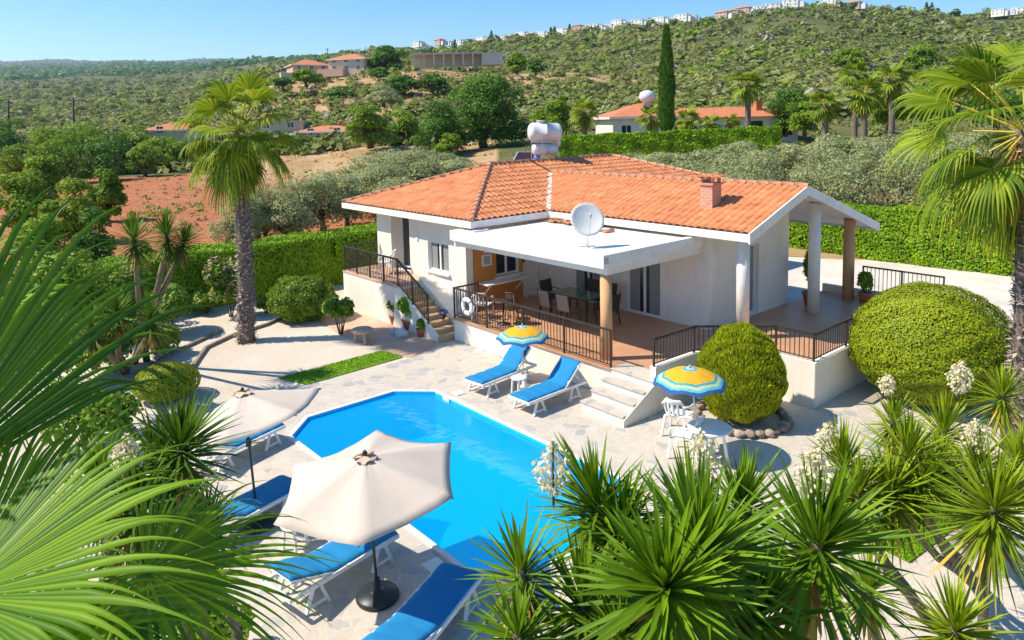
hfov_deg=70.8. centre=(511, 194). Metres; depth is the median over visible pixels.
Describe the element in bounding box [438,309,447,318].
flower pot
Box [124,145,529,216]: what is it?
weeds
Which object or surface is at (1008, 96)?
broadleaf tree
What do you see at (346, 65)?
house
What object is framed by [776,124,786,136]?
window
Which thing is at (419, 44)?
ridge house
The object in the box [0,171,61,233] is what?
bushy tree
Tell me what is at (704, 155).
olive tree
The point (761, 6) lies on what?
ridge house
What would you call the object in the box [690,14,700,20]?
ridge house
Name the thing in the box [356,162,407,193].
olive tree
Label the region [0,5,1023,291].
ground
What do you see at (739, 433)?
edging stone
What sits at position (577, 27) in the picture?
ridge house
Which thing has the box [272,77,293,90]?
bushy tree
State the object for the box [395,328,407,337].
white rock
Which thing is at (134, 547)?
yucca
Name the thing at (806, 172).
olive tree
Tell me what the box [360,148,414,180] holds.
olive tree
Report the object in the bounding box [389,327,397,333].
white rock
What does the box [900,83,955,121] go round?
broadleaf tree
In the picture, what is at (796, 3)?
ridge house
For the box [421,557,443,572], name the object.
access cover
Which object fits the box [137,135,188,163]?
orchard tree
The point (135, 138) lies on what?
orchard tree
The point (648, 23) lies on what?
ridge tree
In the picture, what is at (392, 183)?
olive tree
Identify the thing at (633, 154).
olive tree
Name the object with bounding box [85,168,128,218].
bushy tree
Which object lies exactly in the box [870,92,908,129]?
bushy tree
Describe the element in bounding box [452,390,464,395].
access cover
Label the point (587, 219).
satellite dish
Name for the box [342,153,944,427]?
villa
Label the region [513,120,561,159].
solar water heater
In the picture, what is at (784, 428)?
edging stone
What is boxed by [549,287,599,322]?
dining table
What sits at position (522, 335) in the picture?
beach umbrella
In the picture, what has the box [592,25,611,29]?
ridge house
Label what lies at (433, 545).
pool edging
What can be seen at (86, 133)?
orchard tree
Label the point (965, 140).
olive tree
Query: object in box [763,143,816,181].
olive tree
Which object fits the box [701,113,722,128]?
fan palm
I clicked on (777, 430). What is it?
edging stone
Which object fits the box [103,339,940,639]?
stone patio
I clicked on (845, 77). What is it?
fan palm
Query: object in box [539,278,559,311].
dining chair
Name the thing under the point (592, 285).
dining chair
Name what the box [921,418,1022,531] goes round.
yucca
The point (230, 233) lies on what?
olive tree
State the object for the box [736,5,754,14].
ridge house
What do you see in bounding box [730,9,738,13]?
ridge house
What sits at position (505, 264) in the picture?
window
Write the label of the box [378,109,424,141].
broadleaf tree
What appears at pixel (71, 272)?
garden shrub
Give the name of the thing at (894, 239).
hedge
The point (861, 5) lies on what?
ridge house
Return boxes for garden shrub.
[0,319,124,385]
[1,265,49,318]
[24,249,107,315]
[39,385,144,446]
[76,265,152,319]
[89,316,157,372]
[142,283,194,324]
[148,324,181,354]
[160,601,254,639]
[189,289,216,312]
[255,296,269,312]
[265,274,339,322]
[321,296,354,334]
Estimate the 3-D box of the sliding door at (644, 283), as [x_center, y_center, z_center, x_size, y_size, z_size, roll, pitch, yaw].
[4.078,2.609,21.982,0.100,2.146,1.286,-6,8,-40]
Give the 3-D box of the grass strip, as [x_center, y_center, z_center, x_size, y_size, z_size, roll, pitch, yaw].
[-4.684,4.777,19.971,3.333,0.048,1.031,-7,8,-42]
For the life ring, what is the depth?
21.48 m
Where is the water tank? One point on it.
(646, 97)
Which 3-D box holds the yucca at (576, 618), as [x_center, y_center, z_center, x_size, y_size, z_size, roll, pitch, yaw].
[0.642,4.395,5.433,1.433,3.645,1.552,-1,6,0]
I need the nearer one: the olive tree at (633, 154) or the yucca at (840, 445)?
the yucca at (840, 445)
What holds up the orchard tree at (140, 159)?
on the ground at (328, 161)
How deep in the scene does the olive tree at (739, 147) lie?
51.86 m
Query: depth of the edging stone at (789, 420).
15.56 m
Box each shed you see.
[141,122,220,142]
[254,120,309,134]
[295,125,345,137]
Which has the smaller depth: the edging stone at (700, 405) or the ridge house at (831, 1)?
the edging stone at (700, 405)
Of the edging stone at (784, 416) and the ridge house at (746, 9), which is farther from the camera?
the ridge house at (746, 9)
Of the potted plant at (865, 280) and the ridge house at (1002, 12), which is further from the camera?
the ridge house at (1002, 12)
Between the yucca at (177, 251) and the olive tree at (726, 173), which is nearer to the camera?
the yucca at (177, 251)
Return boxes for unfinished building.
[412,52,502,66]
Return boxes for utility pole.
[3,100,13,134]
[72,98,78,136]
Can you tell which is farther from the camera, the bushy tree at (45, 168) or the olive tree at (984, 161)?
the bushy tree at (45, 168)
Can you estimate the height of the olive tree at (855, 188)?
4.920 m
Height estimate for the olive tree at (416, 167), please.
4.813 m
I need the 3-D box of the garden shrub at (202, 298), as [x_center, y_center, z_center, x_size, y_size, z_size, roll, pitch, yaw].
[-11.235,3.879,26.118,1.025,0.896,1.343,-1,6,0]
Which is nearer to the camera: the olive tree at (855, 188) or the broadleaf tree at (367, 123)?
the olive tree at (855, 188)
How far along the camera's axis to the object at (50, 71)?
1622.18 m
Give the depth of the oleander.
24.93 m
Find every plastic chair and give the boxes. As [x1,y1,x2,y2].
[377,249,396,274]
[471,293,494,320]
[660,397,695,440]
[666,414,704,459]
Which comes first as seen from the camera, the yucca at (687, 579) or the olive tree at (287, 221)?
the yucca at (687, 579)
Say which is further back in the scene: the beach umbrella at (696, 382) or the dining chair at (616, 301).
the dining chair at (616, 301)
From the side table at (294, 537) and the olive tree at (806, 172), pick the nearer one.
the side table at (294, 537)
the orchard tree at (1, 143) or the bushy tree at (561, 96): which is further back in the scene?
the orchard tree at (1, 143)
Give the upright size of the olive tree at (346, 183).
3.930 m
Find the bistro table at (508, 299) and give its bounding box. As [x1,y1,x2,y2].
[493,298,512,325]
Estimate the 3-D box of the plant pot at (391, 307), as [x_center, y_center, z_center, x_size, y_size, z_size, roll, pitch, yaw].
[-3.933,3.894,24.152,0.586,0.918,0.554,-1,6,0]
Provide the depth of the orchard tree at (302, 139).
110.46 m
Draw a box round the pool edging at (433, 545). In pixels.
[287,390,638,574]
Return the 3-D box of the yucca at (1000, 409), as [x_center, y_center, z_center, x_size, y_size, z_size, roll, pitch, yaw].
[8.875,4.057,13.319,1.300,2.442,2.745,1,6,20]
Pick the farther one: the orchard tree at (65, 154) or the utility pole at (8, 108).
the utility pole at (8, 108)
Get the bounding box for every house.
[279,60,327,77]
[317,54,375,77]
[412,41,425,47]
[434,38,447,45]
[445,41,453,46]
[456,39,464,45]
[476,36,486,41]
[494,34,506,39]
[517,31,528,36]
[536,31,548,37]
[556,28,566,34]
[572,24,584,30]
[586,23,601,30]
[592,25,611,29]
[603,23,614,28]
[611,19,629,25]
[630,19,647,24]
[653,16,670,23]
[674,13,693,22]
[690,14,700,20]
[714,10,735,19]
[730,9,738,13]
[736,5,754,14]
[752,5,769,11]
[765,2,784,8]
[782,0,805,7]
[823,0,842,7]
[847,0,867,9]
[991,8,1009,17]
[1007,9,1017,15]
[1011,7,1023,15]
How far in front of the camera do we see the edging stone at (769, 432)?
15.01 m
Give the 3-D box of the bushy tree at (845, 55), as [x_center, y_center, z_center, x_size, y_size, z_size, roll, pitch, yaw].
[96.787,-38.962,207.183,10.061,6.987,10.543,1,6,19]
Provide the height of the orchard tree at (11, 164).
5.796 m
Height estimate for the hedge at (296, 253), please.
2.524 m
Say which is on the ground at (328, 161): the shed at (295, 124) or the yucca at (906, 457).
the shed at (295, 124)
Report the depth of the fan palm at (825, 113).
65.37 m
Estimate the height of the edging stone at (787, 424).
0.180 m
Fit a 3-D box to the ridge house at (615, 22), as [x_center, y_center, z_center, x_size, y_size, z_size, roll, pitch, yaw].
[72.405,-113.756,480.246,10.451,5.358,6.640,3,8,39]
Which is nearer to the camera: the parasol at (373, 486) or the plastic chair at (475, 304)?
the parasol at (373, 486)
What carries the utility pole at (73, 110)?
on the ground at (328, 161)
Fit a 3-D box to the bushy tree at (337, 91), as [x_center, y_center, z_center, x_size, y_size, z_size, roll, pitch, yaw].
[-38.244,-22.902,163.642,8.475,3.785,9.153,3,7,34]
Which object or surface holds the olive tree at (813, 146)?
on the ground at (328, 161)
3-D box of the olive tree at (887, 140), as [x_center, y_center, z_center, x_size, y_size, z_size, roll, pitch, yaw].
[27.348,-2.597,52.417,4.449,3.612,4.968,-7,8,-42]
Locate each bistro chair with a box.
[502,292,516,320]
[513,294,528,322]
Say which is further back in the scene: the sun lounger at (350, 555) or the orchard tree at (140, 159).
the orchard tree at (140, 159)
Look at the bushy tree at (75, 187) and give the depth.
41.72 m
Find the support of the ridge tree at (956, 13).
on the ground at (328, 161)
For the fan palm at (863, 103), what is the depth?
67.16 m
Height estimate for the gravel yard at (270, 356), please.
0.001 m
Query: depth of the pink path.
22.72 m
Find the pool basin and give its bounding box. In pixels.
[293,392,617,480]
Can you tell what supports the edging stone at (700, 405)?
on the gravel yard at (270, 356)
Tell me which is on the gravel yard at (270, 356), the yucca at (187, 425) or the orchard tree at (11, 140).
the yucca at (187, 425)
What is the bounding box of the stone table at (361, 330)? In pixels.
[351,326,372,344]
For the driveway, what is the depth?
29.02 m
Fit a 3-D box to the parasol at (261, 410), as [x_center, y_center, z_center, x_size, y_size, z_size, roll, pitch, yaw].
[-4.642,4.464,12.794,2.275,2.128,2.600,-1,6,0]
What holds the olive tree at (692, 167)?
on the ground at (328, 161)
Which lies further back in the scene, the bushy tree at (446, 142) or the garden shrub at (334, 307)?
the bushy tree at (446, 142)
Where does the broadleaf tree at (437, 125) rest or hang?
on the ground at (328, 161)
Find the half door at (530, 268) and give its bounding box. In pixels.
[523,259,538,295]
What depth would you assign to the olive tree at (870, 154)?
42.50 m
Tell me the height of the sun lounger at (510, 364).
0.900 m
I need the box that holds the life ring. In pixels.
[461,297,472,315]
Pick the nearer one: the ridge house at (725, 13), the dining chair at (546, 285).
the dining chair at (546, 285)
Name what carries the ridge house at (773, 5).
on the ground at (328, 161)
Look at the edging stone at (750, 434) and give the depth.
14.98 m
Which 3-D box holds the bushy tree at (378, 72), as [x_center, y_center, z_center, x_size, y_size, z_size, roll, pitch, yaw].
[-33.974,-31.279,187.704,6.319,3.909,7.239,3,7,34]
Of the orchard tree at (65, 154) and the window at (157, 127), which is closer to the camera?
the orchard tree at (65, 154)
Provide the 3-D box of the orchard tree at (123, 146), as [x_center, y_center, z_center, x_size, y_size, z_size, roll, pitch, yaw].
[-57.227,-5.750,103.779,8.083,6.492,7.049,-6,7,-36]
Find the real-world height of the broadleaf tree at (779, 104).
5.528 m
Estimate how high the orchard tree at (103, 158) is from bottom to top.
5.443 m
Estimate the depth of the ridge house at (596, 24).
478.41 m
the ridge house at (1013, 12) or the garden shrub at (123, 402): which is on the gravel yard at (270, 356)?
the garden shrub at (123, 402)
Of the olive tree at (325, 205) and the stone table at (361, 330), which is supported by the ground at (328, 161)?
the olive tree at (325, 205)
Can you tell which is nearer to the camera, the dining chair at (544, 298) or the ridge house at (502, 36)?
the dining chair at (544, 298)
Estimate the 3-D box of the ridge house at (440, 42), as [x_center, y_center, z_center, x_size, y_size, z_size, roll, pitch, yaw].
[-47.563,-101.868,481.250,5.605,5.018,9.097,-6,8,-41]
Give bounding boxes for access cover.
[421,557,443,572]
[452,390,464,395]
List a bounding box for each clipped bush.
[130,361,200,402]
[696,321,788,424]
[847,280,1012,408]
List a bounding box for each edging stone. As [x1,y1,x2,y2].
[691,408,701,415]
[696,402,704,409]
[734,430,745,437]
[745,429,755,438]
[755,430,764,437]
[764,428,774,437]
[772,427,780,434]
[776,406,784,413]
[778,421,790,428]
[778,425,787,432]
[781,413,791,420]
[783,417,793,425]
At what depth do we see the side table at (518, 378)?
17.75 m
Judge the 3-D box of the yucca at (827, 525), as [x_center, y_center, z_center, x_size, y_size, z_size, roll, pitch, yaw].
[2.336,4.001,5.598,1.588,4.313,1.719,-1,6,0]
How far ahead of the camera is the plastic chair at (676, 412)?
15.10 m
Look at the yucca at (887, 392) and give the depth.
10.97 m
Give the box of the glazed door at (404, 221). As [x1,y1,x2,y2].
[401,217,410,267]
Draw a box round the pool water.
[294,394,618,569]
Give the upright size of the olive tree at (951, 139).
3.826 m
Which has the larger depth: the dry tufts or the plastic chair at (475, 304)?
the dry tufts
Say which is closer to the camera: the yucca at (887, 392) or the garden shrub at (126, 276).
the yucca at (887, 392)
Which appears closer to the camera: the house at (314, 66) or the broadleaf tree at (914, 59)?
the broadleaf tree at (914, 59)
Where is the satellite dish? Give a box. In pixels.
[570,203,603,247]
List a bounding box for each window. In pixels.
[156,126,163,133]
[287,123,293,127]
[307,128,313,135]
[425,241,450,276]
[495,254,522,278]
[621,124,631,132]
[751,121,762,126]
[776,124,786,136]
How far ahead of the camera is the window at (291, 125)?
121.53 m
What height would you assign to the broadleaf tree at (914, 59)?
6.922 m
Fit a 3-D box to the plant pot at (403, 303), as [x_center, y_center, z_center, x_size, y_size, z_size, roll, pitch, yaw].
[-3.354,3.848,23.517,0.838,1.113,0.825,-1,6,0]
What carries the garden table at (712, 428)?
on the stone patio
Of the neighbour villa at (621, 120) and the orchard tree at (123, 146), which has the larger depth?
the orchard tree at (123, 146)
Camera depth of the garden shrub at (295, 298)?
24.34 m
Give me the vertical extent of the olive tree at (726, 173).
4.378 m
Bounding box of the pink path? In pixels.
[317,313,452,357]
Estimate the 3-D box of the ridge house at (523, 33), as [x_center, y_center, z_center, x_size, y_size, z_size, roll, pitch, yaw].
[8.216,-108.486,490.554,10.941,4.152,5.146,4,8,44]
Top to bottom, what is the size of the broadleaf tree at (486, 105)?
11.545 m
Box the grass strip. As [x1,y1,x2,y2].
[280,350,402,383]
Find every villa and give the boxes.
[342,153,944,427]
[591,100,797,141]
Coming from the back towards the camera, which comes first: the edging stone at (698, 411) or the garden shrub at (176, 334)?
the garden shrub at (176, 334)
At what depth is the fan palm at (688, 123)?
71.19 m
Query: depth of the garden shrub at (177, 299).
23.05 m
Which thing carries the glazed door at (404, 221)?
in the villa at (690, 262)
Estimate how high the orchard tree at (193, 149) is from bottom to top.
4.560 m
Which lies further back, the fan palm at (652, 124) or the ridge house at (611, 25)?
the ridge house at (611, 25)
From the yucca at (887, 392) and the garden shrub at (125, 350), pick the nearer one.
the yucca at (887, 392)
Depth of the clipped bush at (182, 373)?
17.56 m
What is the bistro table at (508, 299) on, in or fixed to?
on the villa at (690, 262)
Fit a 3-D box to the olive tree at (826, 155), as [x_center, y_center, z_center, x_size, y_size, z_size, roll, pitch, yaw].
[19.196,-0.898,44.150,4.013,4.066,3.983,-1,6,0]
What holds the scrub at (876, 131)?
on the ground at (328, 161)
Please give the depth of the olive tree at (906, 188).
43.51 m
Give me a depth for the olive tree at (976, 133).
52.45 m
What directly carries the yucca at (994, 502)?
on the gravel yard at (270, 356)
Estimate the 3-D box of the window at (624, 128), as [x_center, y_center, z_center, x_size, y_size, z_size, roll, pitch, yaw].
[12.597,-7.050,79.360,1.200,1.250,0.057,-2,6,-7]
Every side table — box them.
[280,527,308,552]
[510,374,527,392]
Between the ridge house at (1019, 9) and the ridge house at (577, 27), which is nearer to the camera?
the ridge house at (577, 27)
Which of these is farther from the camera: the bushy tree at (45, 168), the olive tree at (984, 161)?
the bushy tree at (45, 168)
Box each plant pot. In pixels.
[386,301,394,324]
[396,296,411,330]
[416,318,424,336]
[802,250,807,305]
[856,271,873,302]
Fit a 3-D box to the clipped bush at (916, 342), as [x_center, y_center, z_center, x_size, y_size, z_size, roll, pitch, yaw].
[9.813,3.363,16.780,3.679,2.702,3.596,-1,6,0]
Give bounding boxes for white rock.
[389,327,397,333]
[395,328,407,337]
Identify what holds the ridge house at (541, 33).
on the ground at (328, 161)
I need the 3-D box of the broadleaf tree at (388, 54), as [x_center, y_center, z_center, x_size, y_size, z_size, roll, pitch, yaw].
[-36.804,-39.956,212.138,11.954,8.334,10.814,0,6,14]
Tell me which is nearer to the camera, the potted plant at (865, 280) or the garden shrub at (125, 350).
the garden shrub at (125, 350)
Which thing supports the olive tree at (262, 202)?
on the ground at (328, 161)
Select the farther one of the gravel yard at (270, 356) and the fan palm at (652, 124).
the fan palm at (652, 124)
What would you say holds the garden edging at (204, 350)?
on the gravel yard at (270, 356)
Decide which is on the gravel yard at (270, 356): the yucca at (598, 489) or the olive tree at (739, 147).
the yucca at (598, 489)
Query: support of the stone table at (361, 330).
on the pink path
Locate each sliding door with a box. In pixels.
[575,269,599,302]
[628,263,660,317]
[749,245,754,313]
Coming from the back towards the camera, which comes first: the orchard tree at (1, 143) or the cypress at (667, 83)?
the orchard tree at (1, 143)
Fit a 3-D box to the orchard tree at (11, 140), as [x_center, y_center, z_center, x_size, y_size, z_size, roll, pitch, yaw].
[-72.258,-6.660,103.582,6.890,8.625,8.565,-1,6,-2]
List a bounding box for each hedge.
[63,222,378,323]
[554,125,783,158]
[789,201,1014,275]
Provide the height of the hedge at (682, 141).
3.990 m
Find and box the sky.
[0,0,1023,60]
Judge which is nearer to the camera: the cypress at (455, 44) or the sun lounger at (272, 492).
the sun lounger at (272, 492)
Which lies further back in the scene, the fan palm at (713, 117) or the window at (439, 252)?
the fan palm at (713, 117)
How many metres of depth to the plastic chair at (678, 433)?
14.19 m
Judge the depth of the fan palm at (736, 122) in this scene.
72.36 m
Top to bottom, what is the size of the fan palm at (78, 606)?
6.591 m
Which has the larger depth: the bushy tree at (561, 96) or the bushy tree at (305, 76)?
the bushy tree at (305, 76)
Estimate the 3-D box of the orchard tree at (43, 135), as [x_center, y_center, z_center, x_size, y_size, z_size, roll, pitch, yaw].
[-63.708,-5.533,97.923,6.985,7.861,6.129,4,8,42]
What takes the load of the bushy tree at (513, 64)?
on the ground at (328, 161)
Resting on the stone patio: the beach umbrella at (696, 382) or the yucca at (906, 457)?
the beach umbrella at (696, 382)
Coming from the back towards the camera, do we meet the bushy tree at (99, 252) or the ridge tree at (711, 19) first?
the ridge tree at (711, 19)
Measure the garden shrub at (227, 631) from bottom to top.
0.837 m
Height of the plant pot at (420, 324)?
0.583 m
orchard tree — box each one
[0,118,30,161]
[0,131,17,172]
[0,142,35,177]
[24,125,73,165]
[35,139,87,183]
[46,121,111,157]
[66,142,131,180]
[85,132,132,173]
[111,124,161,150]
[125,144,168,176]
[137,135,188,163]
[173,139,202,159]
[254,142,285,153]
[276,134,313,148]
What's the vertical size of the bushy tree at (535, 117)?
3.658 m
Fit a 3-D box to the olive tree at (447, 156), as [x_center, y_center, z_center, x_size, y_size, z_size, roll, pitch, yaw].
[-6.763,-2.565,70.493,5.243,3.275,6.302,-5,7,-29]
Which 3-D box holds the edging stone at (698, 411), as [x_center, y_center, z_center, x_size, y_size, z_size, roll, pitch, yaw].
[4.149,4.921,16.217,0.254,0.186,0.208,2,7,30]
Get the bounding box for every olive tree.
[206,194,268,243]
[249,186,285,239]
[258,189,311,236]
[268,176,324,234]
[297,169,353,231]
[327,173,375,226]
[329,156,389,202]
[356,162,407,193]
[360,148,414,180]
[370,176,411,192]
[382,145,445,180]
[425,152,470,175]
[431,159,474,175]
[618,152,657,161]
[635,151,690,166]
[636,155,678,167]
[668,159,709,172]
[669,149,728,173]
[702,151,755,179]
[706,164,759,179]
[713,140,778,172]
[729,152,786,180]
[738,147,789,181]
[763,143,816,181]
[786,154,853,199]
[789,146,852,199]
[795,133,858,180]
[814,153,876,204]
[830,136,889,180]
[841,138,907,204]
[858,134,912,177]
[864,148,936,210]
[873,147,931,204]
[899,144,963,209]
[905,132,967,162]
[928,138,969,166]
[948,146,1005,210]
[950,132,1003,165]
[955,126,1003,157]
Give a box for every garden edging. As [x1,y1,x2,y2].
[132,328,222,377]
[191,317,281,368]
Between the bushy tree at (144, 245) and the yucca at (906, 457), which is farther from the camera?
the bushy tree at (144, 245)
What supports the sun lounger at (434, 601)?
on the stone patio
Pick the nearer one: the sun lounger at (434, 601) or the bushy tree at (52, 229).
the sun lounger at (434, 601)
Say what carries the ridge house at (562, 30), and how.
on the ground at (328, 161)
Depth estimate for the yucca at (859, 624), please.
6.96 m
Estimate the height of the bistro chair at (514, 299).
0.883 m
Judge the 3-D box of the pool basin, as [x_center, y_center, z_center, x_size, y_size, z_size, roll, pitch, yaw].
[-1.284,5.867,14.489,3.724,1.139,7.744,-6,8,-40]
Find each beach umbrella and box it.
[495,324,549,389]
[653,364,726,459]
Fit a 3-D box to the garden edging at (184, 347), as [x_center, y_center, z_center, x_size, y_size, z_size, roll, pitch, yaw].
[-10.012,4.727,21.686,0.253,0.120,4.406,0,6,9]
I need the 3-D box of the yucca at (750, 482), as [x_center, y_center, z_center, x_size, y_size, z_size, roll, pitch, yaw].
[1.901,4.064,6.559,1.861,4.020,1.322,-3,6,-13]
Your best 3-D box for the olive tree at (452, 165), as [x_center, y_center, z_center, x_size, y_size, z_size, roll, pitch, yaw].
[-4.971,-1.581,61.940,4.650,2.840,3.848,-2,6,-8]
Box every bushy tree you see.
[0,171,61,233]
[8,213,93,268]
[12,154,72,200]
[37,177,105,241]
[64,206,117,261]
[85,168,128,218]
[130,241,152,253]
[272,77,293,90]
[290,68,323,86]
[322,86,356,99]
[363,85,402,107]
[367,67,391,77]
[386,75,422,92]
[433,133,462,154]
[505,52,527,74]
[527,59,548,74]
[530,108,546,122]
[544,99,571,130]
[555,94,572,135]
[829,47,868,66]
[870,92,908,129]
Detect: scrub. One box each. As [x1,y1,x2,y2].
[0,0,1023,173]
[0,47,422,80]
[527,111,1023,163]
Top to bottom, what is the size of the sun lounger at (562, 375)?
0.898 m
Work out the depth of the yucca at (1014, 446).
8.98 m
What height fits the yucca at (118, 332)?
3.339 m
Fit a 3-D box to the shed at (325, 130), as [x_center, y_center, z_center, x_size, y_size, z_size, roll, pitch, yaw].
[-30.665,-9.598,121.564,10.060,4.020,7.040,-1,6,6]
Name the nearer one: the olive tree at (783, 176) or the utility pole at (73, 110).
the olive tree at (783, 176)
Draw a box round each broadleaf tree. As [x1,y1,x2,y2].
[344,104,401,148]
[367,45,407,67]
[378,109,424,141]
[409,101,466,151]
[411,73,450,92]
[444,73,528,148]
[764,87,820,135]
[785,101,819,136]
[900,45,945,71]
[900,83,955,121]
[961,87,1023,129]
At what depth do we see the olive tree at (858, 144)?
50.55 m
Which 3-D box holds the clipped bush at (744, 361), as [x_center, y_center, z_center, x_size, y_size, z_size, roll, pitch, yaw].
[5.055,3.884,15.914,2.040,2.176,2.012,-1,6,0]
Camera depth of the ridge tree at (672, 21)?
460.02 m
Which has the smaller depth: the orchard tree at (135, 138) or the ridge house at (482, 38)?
the orchard tree at (135, 138)
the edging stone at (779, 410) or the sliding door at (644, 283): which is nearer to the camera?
the edging stone at (779, 410)
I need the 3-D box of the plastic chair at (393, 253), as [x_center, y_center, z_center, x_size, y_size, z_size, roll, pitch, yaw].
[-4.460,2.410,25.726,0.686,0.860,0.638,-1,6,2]
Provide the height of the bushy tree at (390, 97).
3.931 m
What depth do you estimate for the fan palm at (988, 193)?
14.32 m
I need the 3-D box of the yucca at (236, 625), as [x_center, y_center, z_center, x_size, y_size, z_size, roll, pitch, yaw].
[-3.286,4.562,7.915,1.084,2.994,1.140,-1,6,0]
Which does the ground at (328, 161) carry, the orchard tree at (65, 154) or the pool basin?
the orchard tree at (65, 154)
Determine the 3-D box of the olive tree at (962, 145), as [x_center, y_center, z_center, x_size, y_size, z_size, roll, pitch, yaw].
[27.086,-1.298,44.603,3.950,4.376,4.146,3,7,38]
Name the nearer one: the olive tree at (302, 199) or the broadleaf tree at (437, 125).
the olive tree at (302, 199)
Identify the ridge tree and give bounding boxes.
[645,19,655,26]
[669,19,677,24]
[707,17,716,23]
[849,2,857,9]
[950,8,961,15]
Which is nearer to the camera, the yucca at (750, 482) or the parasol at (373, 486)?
the yucca at (750, 482)
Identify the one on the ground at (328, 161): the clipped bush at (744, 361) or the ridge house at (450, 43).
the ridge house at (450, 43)
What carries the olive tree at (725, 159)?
on the ground at (328, 161)
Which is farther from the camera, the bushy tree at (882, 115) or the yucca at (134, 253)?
the bushy tree at (882, 115)
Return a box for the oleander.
[202,256,237,316]
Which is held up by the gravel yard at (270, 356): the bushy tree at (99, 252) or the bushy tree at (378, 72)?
the bushy tree at (99, 252)
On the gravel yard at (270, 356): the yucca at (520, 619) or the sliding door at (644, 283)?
the yucca at (520, 619)
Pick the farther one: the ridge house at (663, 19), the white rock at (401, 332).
the ridge house at (663, 19)
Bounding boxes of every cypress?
[453,39,457,49]
[657,24,676,130]
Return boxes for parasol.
[174,387,320,534]
[273,430,453,611]
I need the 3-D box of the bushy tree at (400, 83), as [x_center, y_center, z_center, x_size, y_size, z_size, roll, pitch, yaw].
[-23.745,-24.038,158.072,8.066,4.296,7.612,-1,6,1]
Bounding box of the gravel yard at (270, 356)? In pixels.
[0,262,1023,639]
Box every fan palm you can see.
[0,185,363,639]
[163,71,308,343]
[568,97,599,134]
[634,104,660,131]
[674,108,703,129]
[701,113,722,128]
[720,112,742,128]
[729,69,766,126]
[807,91,841,141]
[837,59,870,139]
[841,74,885,147]
[871,61,917,147]
[882,40,1023,438]
[905,66,940,126]
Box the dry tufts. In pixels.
[133,133,595,231]
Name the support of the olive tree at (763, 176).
on the ground at (328, 161)
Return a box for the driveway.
[788,256,1014,323]
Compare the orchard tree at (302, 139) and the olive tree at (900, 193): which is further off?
the orchard tree at (302, 139)
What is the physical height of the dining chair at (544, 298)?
0.954 m
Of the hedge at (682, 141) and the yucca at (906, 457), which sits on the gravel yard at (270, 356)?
the yucca at (906, 457)
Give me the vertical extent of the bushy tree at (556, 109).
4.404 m
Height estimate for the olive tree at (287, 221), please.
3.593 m
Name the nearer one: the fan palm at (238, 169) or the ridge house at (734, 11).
the fan palm at (238, 169)
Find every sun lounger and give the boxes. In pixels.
[192,423,285,474]
[218,475,291,550]
[261,531,398,615]
[362,563,482,639]
[463,345,536,397]
[508,356,586,415]
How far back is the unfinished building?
203.50 m
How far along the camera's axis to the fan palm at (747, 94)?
72.99 m
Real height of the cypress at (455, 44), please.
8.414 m
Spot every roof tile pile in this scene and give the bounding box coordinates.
[546,217,565,223]
[561,219,570,224]
[600,228,614,232]
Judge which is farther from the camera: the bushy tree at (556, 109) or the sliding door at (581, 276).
the bushy tree at (556, 109)
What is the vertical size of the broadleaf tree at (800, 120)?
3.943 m
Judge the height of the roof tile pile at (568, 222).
0.135 m
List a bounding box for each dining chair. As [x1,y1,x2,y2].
[537,289,561,322]
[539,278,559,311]
[555,293,579,327]
[576,277,598,311]
[594,283,617,313]
[596,293,620,324]
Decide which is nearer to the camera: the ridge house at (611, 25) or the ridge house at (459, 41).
the ridge house at (611, 25)
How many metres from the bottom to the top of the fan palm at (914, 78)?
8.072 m
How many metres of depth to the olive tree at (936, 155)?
37.57 m
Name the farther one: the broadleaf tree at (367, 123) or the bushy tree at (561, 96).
the broadleaf tree at (367, 123)
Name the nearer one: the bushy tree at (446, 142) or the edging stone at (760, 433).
the edging stone at (760, 433)
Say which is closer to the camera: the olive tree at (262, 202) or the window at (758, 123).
the olive tree at (262, 202)
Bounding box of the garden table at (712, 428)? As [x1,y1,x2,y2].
[687,418,731,469]
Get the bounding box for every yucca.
[45,423,201,611]
[65,283,184,374]
[97,209,170,361]
[106,387,252,639]
[132,207,205,364]
[180,481,255,639]
[455,492,583,639]
[521,524,646,639]
[525,433,673,612]
[557,434,857,639]
[639,427,802,614]
[721,446,949,639]
[790,412,930,619]
[820,543,924,639]
[852,403,978,588]
[860,373,931,463]
[889,360,993,470]
[892,566,1023,639]
[907,434,1023,639]
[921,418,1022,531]
[961,361,1023,447]
[983,416,1023,508]
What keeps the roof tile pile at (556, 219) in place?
on the villa at (690, 262)

